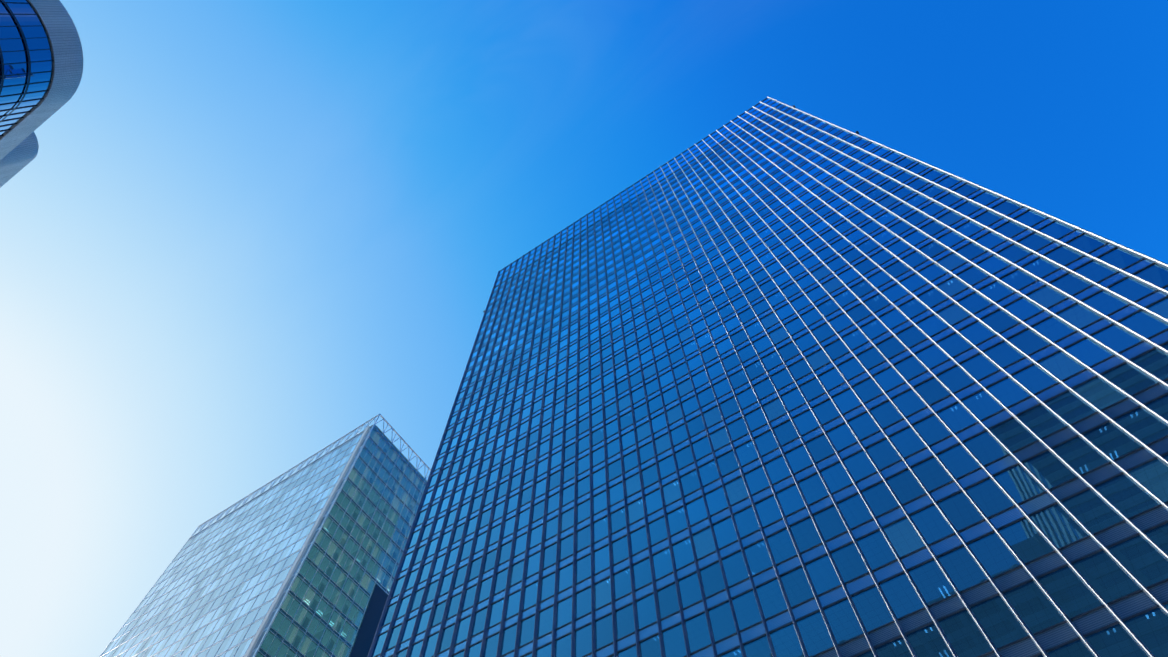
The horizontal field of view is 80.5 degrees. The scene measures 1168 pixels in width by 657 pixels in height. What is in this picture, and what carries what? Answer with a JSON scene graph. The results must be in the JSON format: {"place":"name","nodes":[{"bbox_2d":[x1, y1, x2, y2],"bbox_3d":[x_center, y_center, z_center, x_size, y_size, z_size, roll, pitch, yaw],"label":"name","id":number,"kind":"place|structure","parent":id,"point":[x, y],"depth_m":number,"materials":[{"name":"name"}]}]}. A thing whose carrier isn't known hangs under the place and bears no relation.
{"place":"outdoors","nodes":[
{"label":"outdoors","id":0,"kind":"place"},
{"bbox_2d":[0,0,82,187],"bbox_3d":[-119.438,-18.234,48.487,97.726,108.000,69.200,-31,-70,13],"label":"tower","id":1,"kind":"structure","parent":0,"point":[41,61],"depth_m":82.52,"materials":[{"name":"glass"}]},
{"bbox_2d":[100,414,430,656],"bbox_3d":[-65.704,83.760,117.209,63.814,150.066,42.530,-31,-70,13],"label":"tower","id":2,"kind":"structure","parent":0,"point":[304,561],"depth_m":140.64,"materials":[{"name":"grey glass"}]},
{"bbox_2d":[0,0,1167,656],"label":"sky","id":3,"kind":"structure","parent":0,"point":[249,234],"materials":[{"name":"blue"}]},
{"bbox_2d":[368,96,1167,656],"bbox_3d":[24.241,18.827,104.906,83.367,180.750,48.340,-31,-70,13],"label":"tower","id":4,"kind":"structure","parent":0,"point":[768,378],"depth_m":64.81,"materials":[{"name":"blue glass"}]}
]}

